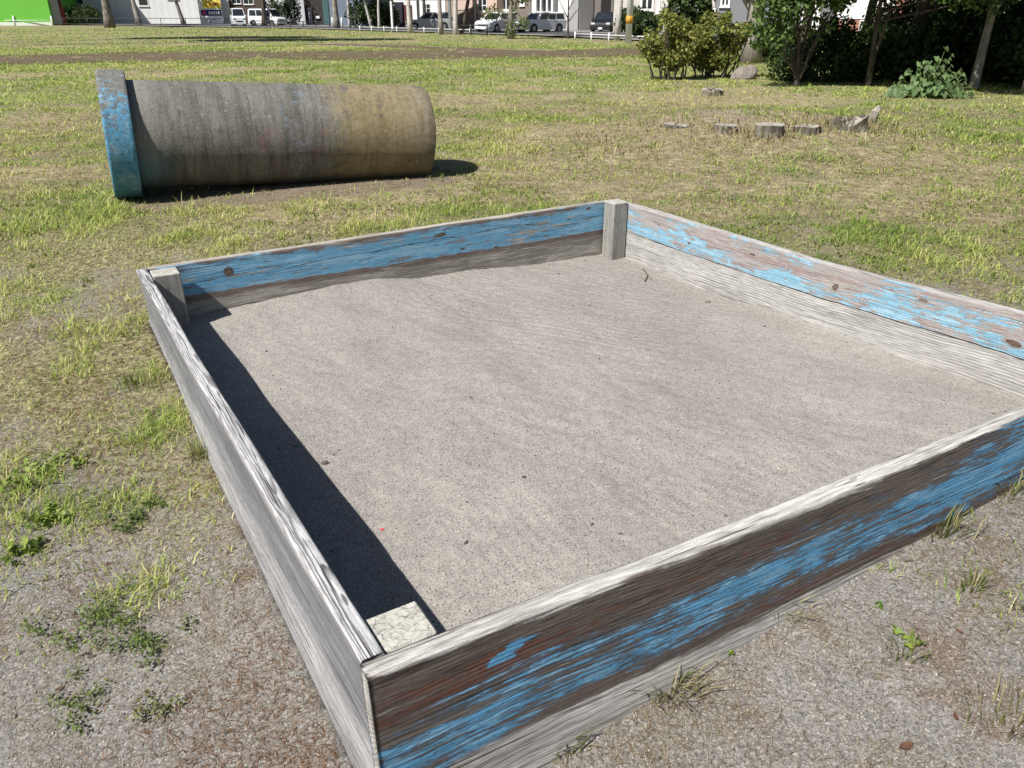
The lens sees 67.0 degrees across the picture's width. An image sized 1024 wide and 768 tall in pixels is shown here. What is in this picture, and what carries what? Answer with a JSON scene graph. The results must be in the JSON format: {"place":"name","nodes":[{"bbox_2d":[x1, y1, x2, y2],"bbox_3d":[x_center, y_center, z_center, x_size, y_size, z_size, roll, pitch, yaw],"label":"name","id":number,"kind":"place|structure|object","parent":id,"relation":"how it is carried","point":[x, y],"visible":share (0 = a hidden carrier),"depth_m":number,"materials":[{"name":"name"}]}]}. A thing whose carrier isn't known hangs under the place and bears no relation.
{"place":"outdoors","nodes":[
{"label":"outdoors","id":0,"kind":"place"},
{"bbox_2d":[66,24,642,39],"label":"pavement","id":1,"kind":"structure","parent":0,"point":[402,30],"depth_m":62.10,"materials":[{"name":"concrete"}]},
{"bbox_2d":[96,24,735,41],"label":"road","id":2,"kind":"structure","parent":0,"point":[529,32],"depth_m":69.93,"materials":[{"name":"grey asphalt"}]},
{"bbox_2d":[230,8,246,25],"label":"kei van","id":3,"kind":"object","parent":2,"relation":"on","point":[237,16],"visible":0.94,"depth_m":87.00,"materials":[{"name":"white paint"}]},
{"bbox_2d":[474,12,517,31],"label":"parked car","id":4,"kind":"object","parent":2,"relation":"on","point":[495,26],"visible":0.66,"depth_m":62.29,"materials":[{"name":"white paint"}]},
{"bbox_2d":[0,25,1023,767],"bbox_3d":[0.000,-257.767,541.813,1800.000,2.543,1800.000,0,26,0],"label":"ground","id":5,"kind":"structure","parent":0,"point":[804,705],"depth_m":2.73,"materials":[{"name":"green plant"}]},
{"bbox_2d":[0,535,44,564],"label":"weed plant","id":6,"kind":"object","parent":5,"relation":"on","point":[15,548],"visible":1,"depth_m":2.46,"materials":[{"name":"green plant"}]},
{"bbox_2d":[0,0,80,25],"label":"green hall","id":7,"kind":"structure","parent":5,"relation":"on","point":[28,9],"depth_m":94.37,"materials":[{"name":"paint"}]},
{"bbox_2d":[49,0,66,24],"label":"maroon porch","id":8,"kind":"object","parent":7,"relation":"attached to","point":[57,10],"visible":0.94,"depth_m":95.35,"materials":[{"name":"paint"}]},
{"bbox_2d":[16,502,69,529],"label":"weed plant","id":9,"kind":"object","parent":5,"relation":"on","point":[35,518],"visible":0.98,"depth_m":2.59,"materials":[{"name":"green plant"}]},
{"bbox_2d":[0,449,88,493],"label":"weed plant","id":10,"kind":"object","parent":5,"relation":"on","point":[39,469],"visible":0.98,"depth_m":2.82,"materials":[{"name":"green plant"}]},
{"bbox_2d":[35,665,112,742],"bbox_3d":[-1.103,0.797,1.975,0.231,0.039,0.157,19,32,34],"label":"weed plant","id":11,"kind":"object","parent":5,"relation":"on","point":[74,706],"visible":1,"depth_m":1.96,"materials":[{"name":"green plant"}]},
{"bbox_2d":[12,574,148,662],"bbox_3d":[-1.217,0.672,2.170,0.380,0.042,0.340,-10,27,-19],"label":"weed plant","id":12,"kind":"object","parent":5,"relation":"on","point":[95,613],"visible":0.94,"depth_m":2.18,"materials":[{"name":"green plant"}]},
{"bbox_2d":[64,3,102,24],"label":"garden bush","id":13,"kind":"object","parent":5,"relation":"on","point":[80,11],"visible":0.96,"depth_m":96.43,"materials":[{"name":"green plant"}]},
{"bbox_2d":[101,0,115,27],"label":"street tree","id":14,"kind":"object","parent":5,"relation":"on","point":[108,20],"visible":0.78,"depth_m":80.72,"materials":[{"name":"brown plant"}]},
{"bbox_2d":[95,504,153,533],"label":"weed plant","id":15,"kind":"object","parent":5,"relation":"on","point":[133,518],"visible":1,"depth_m":2.56,"materials":[{"name":"green plant"}]},
{"bbox_2d":[103,364,166,396],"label":"grass tuft","id":16,"kind":"object","parent":5,"relation":"on","point":[143,380],"visible":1,"depth_m":3.31,"materials":[{"name":"green plant"}]},
{"bbox_2d":[131,0,142,25],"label":"street tree","id":17,"kind":"object","parent":5,"relation":"on","point":[135,11],"visible":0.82,"depth_m":92.62,"materials":[{"name":"brown plant"}]},
{"bbox_2d":[76,0,200,24],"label":"white hall","id":18,"kind":"structure","parent":5,"relation":"on","point":[153,8],"depth_m":102.22,"materials":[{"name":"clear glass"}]},
{"bbox_2d":[62,18,229,25],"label":"rail fence","id":19,"kind":"object","parent":5,"relation":"on","point":[147,18],"visible":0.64,"depth_m":92.31,"materials":[{"name":"metal"}]},
{"bbox_2d":[97,614,197,669],"bbox_3d":[-0.998,0.686,2.138,0.209,0.039,0.205,9,27,19],"label":"weed plant","id":20,"kind":"object","parent":5,"relation":"on","point":[144,643],"visible":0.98,"depth_m":2.11,"materials":[{"name":"green plant"}]},
{"bbox_2d":[139,490,166,508],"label":"weed plant","id":21,"kind":"object","parent":5,"relation":"on","point":[147,504],"visible":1,"depth_m":2.63,"materials":[{"name":"green plant"}]},
{"bbox_2d":[126,685,187,724],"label":"weed plant","id":22,"kind":"object","parent":5,"relation":"on","point":[139,710],"visible":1,"depth_m":1.94,"materials":[{"name":"green plant"}]},
{"bbox_2d":[176,432,207,461],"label":"grass tuft","id":23,"kind":"object","parent":5,"relation":"on","point":[198,453],"visible":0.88,"depth_m":2.87,"materials":[{"name":"plant"}]},
{"bbox_2d":[197,0,224,23],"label":"sign board","id":24,"kind":"object","parent":5,"relation":"on","point":[210,8],"visible":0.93,"depth_m":96.84,"materials":[{"name":"metal"}]},
{"bbox_2d":[221,0,260,23],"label":"brown house","id":25,"kind":"structure","parent":5,"relation":"on","point":[244,5],"depth_m":105.25,"materials":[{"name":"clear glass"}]},
{"bbox_2d":[261,0,266,25],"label":"street tree","id":26,"kind":"object","parent":5,"relation":"on","point":[263,13],"visible":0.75,"depth_m":88.70,"materials":[{"name":"brown plant"}]},
{"bbox_2d":[95,69,435,197],"bbox_3d":[-2.018,-2.132,6.615,2.607,0.964,0.962,-9,27,-24],"label":"concrete pipe","id":27,"kind":"object","parent":5,"relation":"on","point":[163,134],"visible":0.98,"depth_m":6.25,"materials":[{"name":"grey concrete"}]},
{"bbox_2d":[259,0,280,24],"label":"garden bush","id":28,"kind":"object","parent":5,"relation":"on","point":[271,6],"visible":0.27,"depth_m":94.24,"materials":[{"name":"green plant"}]},
{"bbox_2d":[265,0,305,24],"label":"grey house","id":29,"kind":"structure","parent":5,"relation":"on","point":[302,11],"depth_m":94.86,"materials":[{"name":"paint"}]},
{"bbox_2d":[279,0,301,24],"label":"garden bush","id":30,"kind":"object","parent":5,"relation":"on","point":[287,9],"visible":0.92,"depth_m":92.15,"materials":[{"name":"green plant"}]},
{"bbox_2d":[254,20,329,26],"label":"rail fence","id":31,"kind":"object","parent":5,"relation":"on","point":[294,21],"visible":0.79,"depth_m":82.93,"materials":[{"name":"metal"}]},
{"bbox_2d":[304,0,323,24],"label":"dark timber house","id":32,"kind":"structure","parent":5,"relation":"on","point":[313,10],"depth_m":91.76,"materials":[{"name":"white paint"}]},
{"bbox_2d":[332,0,339,27],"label":"street tree","id":33,"kind":"object","parent":5,"relation":"on","point":[336,23],"visible":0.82,"depth_m":75.02,"materials":[{"name":"beige plant"}]},
{"bbox_2d":[322,0,389,25],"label":"blue grey house","id":34,"kind":"structure","parent":5,"relation":"on","point":[327,10],"depth_m":88.26,"materials":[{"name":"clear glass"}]},
{"bbox_2d":[343,0,389,27],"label":"garden bush","id":35,"kind":"object","parent":5,"relation":"on","point":[360,16],"visible":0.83,"depth_m":74.50,"materials":[{"name":"green plant"}]},
{"bbox_2d":[370,0,400,27],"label":"garden bush","id":36,"kind":"object","parent":5,"relation":"on","point":[396,13],"visible":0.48,"depth_m":75.74,"materials":[{"name":"green plant"}]},
{"bbox_2d":[406,0,413,32],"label":"street tree","id":37,"kind":"object","parent":5,"relation":"on","point":[409,22],"visible":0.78,"depth_m":60.18,"materials":[{"name":"beige plant"}]},
{"bbox_2d":[393,0,445,26],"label":"white house","id":38,"kind":"structure","parent":5,"relation":"on","point":[431,5],"depth_m":78.71,"materials":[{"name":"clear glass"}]},
{"bbox_2d":[390,0,475,28],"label":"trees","id":39,"kind":"object","parent":5,"relation":"on","point":[424,11],"visible":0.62,"depth_m":72.09,"materials":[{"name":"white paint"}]},
{"bbox_2d":[437,0,443,34],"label":"street tree","id":40,"kind":"object","parent":5,"relation":"on","point":[440,27],"visible":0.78,"depth_m":56.46,"materials":[{"name":"beige plant"}]},
{"bbox_2d":[453,0,458,34],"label":"street tree","id":41,"kind":"object","parent":5,"relation":"on","point":[455,19],"visible":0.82,"depth_m":55.94,"materials":[{"name":"beige plant"}]},
{"bbox_2d":[196,24,717,36],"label":"forecourt","id":42,"kind":"structure","parent":5,"relation":"on","point":[606,31],"depth_m":67.08,"materials":[{"name":"asphalt"}]},
{"bbox_2d":[247,9,286,25],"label":"parked van","id":43,"kind":"object","parent":42,"relation":"on","point":[273,15],"visible":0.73,"depth_m":89.86,"materials":[{"name":"white paint"}]},
{"bbox_2d":[405,12,452,28],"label":"parked car","id":44,"kind":"object","parent":42,"relation":"on","point":[427,20],"visible":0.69,"depth_m":70.50,"materials":[{"name":"grey paint"}]},
{"bbox_2d":[513,12,566,31],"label":"estate car","id":45,"kind":"object","parent":42,"relation":"on","point":[548,21],"visible":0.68,"depth_m":62.00,"materials":[{"name":"white paint"}]},
{"bbox_2d":[590,12,613,31],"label":"parked car","id":46,"kind":"object","parent":42,"relation":"on","point":[601,21],"visible":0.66,"depth_m":61.08,"materials":[{"name":"black paint"}]},
{"bbox_2d":[446,0,472,27],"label":"tan house","id":47,"kind":"structure","parent":5,"relation":"on","point":[461,6],"depth_m":74.42,"materials":[{"name":"paint"}]},
{"bbox_2d":[459,0,469,33],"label":"street tree","id":48,"kind":"object","parent":5,"relation":"on","point":[465,16],"visible":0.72,"depth_m":57.91,"materials":[{"name":"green plant"}]},
{"bbox_2d":[472,0,503,27],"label":"pink house","id":49,"kind":"structure","parent":5,"relation":"on","point":[482,4],"depth_m":72.42,"materials":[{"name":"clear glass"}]},
{"bbox_2d":[476,0,487,12],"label":"window","id":50,"kind":"structure","parent":49,"relation":"in","point":[481,4],"depth_m":72.53,"materials":[{"name":"white glass"}]},
{"bbox_2d":[482,0,530,38],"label":"ivy tree","id":51,"kind":"object","parent":5,"relation":"on","point":[510,22],"visible":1,"depth_m":46.98,"materials":[{"name":"green plant"}]},
{"bbox_2d":[0,26,1023,685],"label":"grass","id":52,"kind":"structure","parent":5,"relation":"on","point":[116,208],"depth_m":6.56,"materials":[{"name":"green plant"}]},
{"bbox_2d":[0,106,1023,363],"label":"clover","id":53,"kind":"object","parent":5,"relation":"on","point":[548,192],"visible":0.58,"depth_m":6.12,"materials":[{"name":"green plant"}]},
{"bbox_2d":[503,0,531,19],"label":"brown brick house","id":54,"kind":"structure","parent":5,"relation":"on","point":[523,10],"depth_m":70.53,"materials":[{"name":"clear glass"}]},
{"bbox_2d":[532,0,593,29],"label":"white bay house","id":55,"kind":"structure","parent":5,"relation":"on","point":[582,17],"depth_m":66.81,"materials":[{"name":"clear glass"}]},
{"bbox_2d":[534,0,554,11],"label":"window","id":56,"kind":"structure","parent":55,"relation":"in","point":[539,5],"depth_m":68.04,"materials":[{"name":"white glass"}]},
{"bbox_2d":[559,0,579,38],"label":"bare sapling","id":57,"kind":"object","parent":5,"relation":"on","point":[567,16],"visible":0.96,"depth_m":48.00,"materials":[{"name":"brown plant"}]},
{"bbox_2d":[555,727,602,759],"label":"grass tuft","id":58,"kind":"object","parent":5,"relation":"on","point":[583,743],"visible":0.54,"depth_m":1.78,"materials":[{"name":"plant"}]},
{"bbox_2d":[136,198,1023,767],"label":"sandbox","id":59,"kind":"object","parent":5,"relation":"on","point":[538,680],"visible":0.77,"depth_m":2.07,"materials":[{"name":"grey wood"}]},
{"bbox_2d":[183,254,1023,633],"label":"sand","id":60,"kind":"structure","parent":59,"relation":"in","point":[409,372],"depth_m":3.10,"materials":[{"name":"beige sand"}]},
{"bbox_2d":[186,256,1006,626],"bbox_3d":[0.266,-0.055,3.407,3.011,0.158,2.972,-14,29,-26],"label":"sand debris","id":61,"kind":"object","parent":60,"relation":"on","point":[504,398],"visible":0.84,"depth_m":3.10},
{"bbox_2d":[593,0,613,17],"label":"garage house","id":62,"kind":"structure","parent":5,"relation":"on","point":[603,5],"depth_m":66.40,"materials":[{"name":"paint"}]},
{"bbox_2d":[574,32,648,41],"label":"rail fence","id":63,"kind":"object","parent":5,"relation":"on","point":[591,34],"visible":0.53,"depth_m":43.23,"materials":[{"name":"metal"}]},
{"bbox_2d":[613,0,622,40],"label":"street tree","id":64,"kind":"object","parent":5,"relation":"on","point":[617,31],"visible":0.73,"depth_m":44.36,"materials":[{"name":"grey plant"}]},
{"bbox_2d":[625,0,633,43],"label":"utility pole","id":65,"kind":"object","parent":5,"relation":"on","point":[628,30],"visible":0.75,"depth_m":39.59,"materials":[{"name":"concrete"}]},
{"bbox_2d":[614,5,648,33],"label":"garden bush","id":66,"kind":"object","parent":5,"relation":"on","point":[623,17],"visible":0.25,"depth_m":58.05,"materials":[{"name":"green plant"}]},
{"bbox_2d":[632,11,661,35],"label":"garden bush","id":67,"kind":"object","parent":5,"relation":"on","point":[642,22],"visible":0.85,"depth_m":50.43,"materials":[{"name":"green plant"}]},
{"bbox_2d":[613,0,715,31],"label":"stone house","id":68,"kind":"structure","parent":5,"relation":"on","point":[654,6],"depth_m":59.09,"materials":[{"name":"white stone"}]},
{"bbox_2d":[640,0,653,11],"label":"window","id":69,"kind":"structure","parent":68,"relation":"in","point":[649,4],"depth_m":59.09,"materials":[{"name":"white glass"}]},
{"bbox_2d":[636,7,703,79],"bbox_3d":[3.474,-7.454,17.048,1.500,1.517,0.904,3,26,6],"label":"shrub","id":70,"kind":"object","parent":5,"relation":"on","point":[682,50],"visible":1,"depth_m":16.89,"materials":[{"name":"green plant"}]},
{"bbox_2d":[664,122,689,128],"bbox_3d":[1.957,-3.020,9.198,0.390,0.152,0.381,-13,29,-26],"label":"tree stump","id":71,"kind":"object","parent":5,"relation":"on","point":[671,125],"visible":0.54,"depth_m":9.10,"materials":[{"name":"grey wood"}]},
{"bbox_2d":[638,646,738,710],"bbox_3d":[0.411,0.723,1.892,0.297,0.086,0.256,12,28,23],"label":"grass tuft","id":72,"kind":"object","parent":5,"relation":"on","point":[678,684],"visible":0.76,"depth_m":1.88,"materials":[{"name":"green plant"}]},
{"bbox_2d":[660,0,720,43],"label":"garden bush","id":73,"kind":"object","parent":5,"relation":"on","point":[682,8],"visible":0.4,"depth_m":27.10,"materials":[{"name":"green plant"}]},
{"bbox_2d":[502,90,915,166],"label":"dry grass","id":74,"kind":"structure","parent":5,"relation":"on","point":[803,116],"depth_m":8.80,"materials":[{"name":"beige plant"}]},
{"bbox_2d":[701,87,723,95],"bbox_3d":[3.673,-5.306,14.198,0.470,0.250,0.467,-10,28,-21],"label":"tree stump","id":75,"kind":"object","parent":5,"relation":"on","point":[712,90],"visible":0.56,"depth_m":14.09,"materials":[{"name":"grey wood"}]},
{"bbox_2d":[682,10,755,77],"bbox_3d":[4.629,-7.659,17.530,1.696,1.472,1.005,0,26,0],"label":"shrub","id":76,"kind":"object","parent":5,"relation":"on","point":[712,56],"visible":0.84,"depth_m":17.39,"materials":[{"name":"green plant"}]},
{"bbox_2d":[714,123,736,134],"bbox_3d":[2.438,-2.872,8.859,0.338,0.195,0.322,-11,28,-22],"label":"tree stump","id":77,"kind":"object","parent":5,"relation":"on","point":[717,126],"visible":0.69,"depth_m":8.74,"materials":[{"name":"grey wood"}]},
{"bbox_2d":[730,65,757,79],"bbox_3d":[5.259,-7.055,17.556,0.575,0.350,0.521,0,26,0],"label":"rock","id":78,"kind":"object","parent":5,"relation":"on","point":[748,72],"visible":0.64,"depth_m":17.38,"materials":[{"name":"stone"}]},
{"bbox_2d":[740,0,765,63],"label":"old tree","id":79,"kind":"object","parent":5,"relation":"on","point":[751,55],"visible":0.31,"depth_m":22.31,"materials":[{"name":"brown plant"}]},
{"bbox_2d":[755,122,784,138],"bbox_3d":[2.892,-2.813,8.722,0.399,0.232,0.420,16,30,29],"label":"tree stump","id":80,"kind":"object","parent":5,"relation":"on","point":[774,127],"visible":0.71,"depth_m":8.58,"materials":[{"name":"grey wood"}]},
{"bbox_2d":[713,0,837,34],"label":"grey render house","id":81,"kind":"structure","parent":5,"relation":"on","point":[737,9],"depth_m":54.27,"materials":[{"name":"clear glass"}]},
{"bbox_2d":[740,22,814,56],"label":"undergrowth bush","id":82,"kind":"object","parent":5,"relation":"on","point":[779,42],"visible":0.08,"depth_m":26.02,"materials":[{"name":"green plant"}]},
{"bbox_2d":[744,0,856,85],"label":"leafy tree","id":83,"kind":"object","parent":5,"relation":"on","point":[780,10],"visible":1,"depth_m":15.02,"materials":[{"name":"green plant"}]},
{"bbox_2d":[773,594,827,621],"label":"grass tuft","id":84,"kind":"object","parent":5,"relation":"on","point":[801,608],"visible":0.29,"depth_m":2.06,"materials":[{"name":"plant"}]},
{"bbox_2d":[792,124,820,134],"bbox_3d":[3.362,-2.867,8.846,0.404,0.192,0.404,-5,26,-10],"label":"tree stump","id":85,"kind":"object","parent":5,"relation":"on","point":[807,128],"visible":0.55,"depth_m":8.71,"materials":[{"name":"grey wood"}]},
{"bbox_2d":[763,10,892,82],"bbox_3d":[6.919,-7.196,16.954,2.711,1.923,1.845,0,26,0],"label":"dome bush","id":86,"kind":"object","parent":5,"relation":"on","point":[840,60],"visible":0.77,"depth_m":16.58,"materials":[{"name":"green plant"}]},
{"bbox_2d":[827,114,868,132],"bbox_3d":[3.912,-3.025,9.052,0.568,0.276,0.564,-18,31,-32],"label":"tree stump","id":87,"kind":"object","parent":5,"relation":"on","point":[854,122],"visible":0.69,"depth_m":8.89,"materials":[{"name":"grey wood"}]},
{"bbox_2d":[853,105,880,122],"bbox_3d":[4.343,-3.265,9.508,0.325,0.299,0.175,0,26,0],"label":"root snag","id":88,"kind":"object","parent":5,"relation":"on","point":[875,111],"visible":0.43,"depth_m":9.43,"materials":[{"name":"grey wood"}]},
{"bbox_2d":[862,0,877,31],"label":"broadleaf tree","id":89,"kind":"object","parent":5,"relation":"on","point":[867,14],"visible":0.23,"depth_m":24.27,"materials":[{"name":"green plant"}]},
{"bbox_2d":[837,0,912,34],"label":"brick house","id":90,"kind":"structure","parent":5,"relation":"on","point":[857,11],"depth_m":49.97,"materials":[{"name":"white brick"}]},
{"bbox_2d":[852,22,910,68],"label":"undergrowth bush","id":91,"kind":"object","parent":5,"relation":"on","point":[890,31],"visible":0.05,"depth_m":19.23,"materials":[{"name":"green plant"}]},
{"bbox_2d":[876,626,934,663],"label":"grass tuft","id":92,"kind":"object","parent":5,"relation":"on","point":[912,649],"visible":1,"depth_m":1.94,"materials":[{"name":"plant"}]},
{"bbox_2d":[892,624,925,648],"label":"weed plant","id":93,"kind":"object","parent":5,"relation":"on","point":[896,631],"visible":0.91,"depth_m":1.99,"materials":[{"name":"green plant"}]},
{"bbox_2d":[876,31,958,80],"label":"undergrowth bush","id":94,"kind":"object","parent":5,"relation":"on","point":[905,52],"visible":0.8,"depth_m":16.54,"materials":[{"name":"green plant"}]},
{"bbox_2d":[911,0,931,32],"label":"shaded tree","id":95,"kind":"object","parent":5,"relation":"on","point":[923,17],"visible":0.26,"depth_m":17.42,"materials":[{"name":"green plant"}]},
{"bbox_2d":[860,0,987,30],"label":"undergrowth bush","id":96,"kind":"object","parent":5,"relation":"on","point":[909,9],"visible":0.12,"depth_m":19.87,"materials":[{"name":"green plant"}]},
{"bbox_2d":[885,46,974,98],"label":"leaved plant","id":97,"kind":"object","parent":5,"relation":"on","point":[930,86],"visible":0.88,"depth_m":13.57,"materials":[{"name":"green plant"}]},
{"bbox_2d":[864,0,1018,85],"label":"twin stem tree","id":98,"kind":"object","parent":5,"relation":"on","point":[875,48],"visible":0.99,"depth_m":15.19,"materials":[{"name":"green plant"}]},
{"bbox_2d":[896,5,1011,76],"bbox_3d":[10.016,-7.707,17.505,2.809,1.573,2.005,0,26,0],"label":"undergrowth bush","id":99,"kind":"object","parent":5,"relation":"on","point":[953,30],"visible":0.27,"depth_m":17.20,"materials":[{"name":"green plant"}]},
{"bbox_2d":[927,499,989,541],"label":"grass tuft","id":100,"kind":"object","parent":5,"relation":"on","point":[947,531],"visible":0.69,"depth_m":2.29,"materials":[{"name":"green plant"}]},
{"bbox_2d":[911,0,1023,72],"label":"undergrowth bush","id":101,"kind":"object","parent":5,"relation":"on","point":[933,6],"visible":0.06,"depth_m":18.42,"materials":[{"name":"green plant"}]},
{"bbox_2d":[956,559,999,597],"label":"grass tuft","id":102,"kind":"object","parent":5,"relation":"on","point":[980,583],"visible":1,"depth_m":2.11,"materials":[{"name":"green plant"}]},
{"bbox_2d":[968,0,1001,88],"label":"leaning tree","id":103,"kind":"object","parent":5,"relation":"on","point":[975,77],"visible":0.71,"depth_m":15.13,"materials":[{"name":"brown plant"}]},
{"bbox_2d":[956,663,1023,744],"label":"grass tuft","id":104,"kind":"object","parent":5,"relation":"on","point":[1002,722],"visible":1,"depth_m":1.79,"materials":[{"name":"beige plant"}]},
{"bbox_2d":[976,0,1023,25],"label":"undergrowth bush","id":105,"kind":"object","parent":5,"relation":"on","point":[1018,13],"visible":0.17,"depth_m":17.16,"materials":[{"name":"green plant"}]},
{"bbox_2d":[996,468,1023,507],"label":"grass tuft","id":106,"kind":"object","parent":5,"relation":"on","point":[1017,486],"visible":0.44,"depth_m":2.44,"materials":[{"name":"plant"}]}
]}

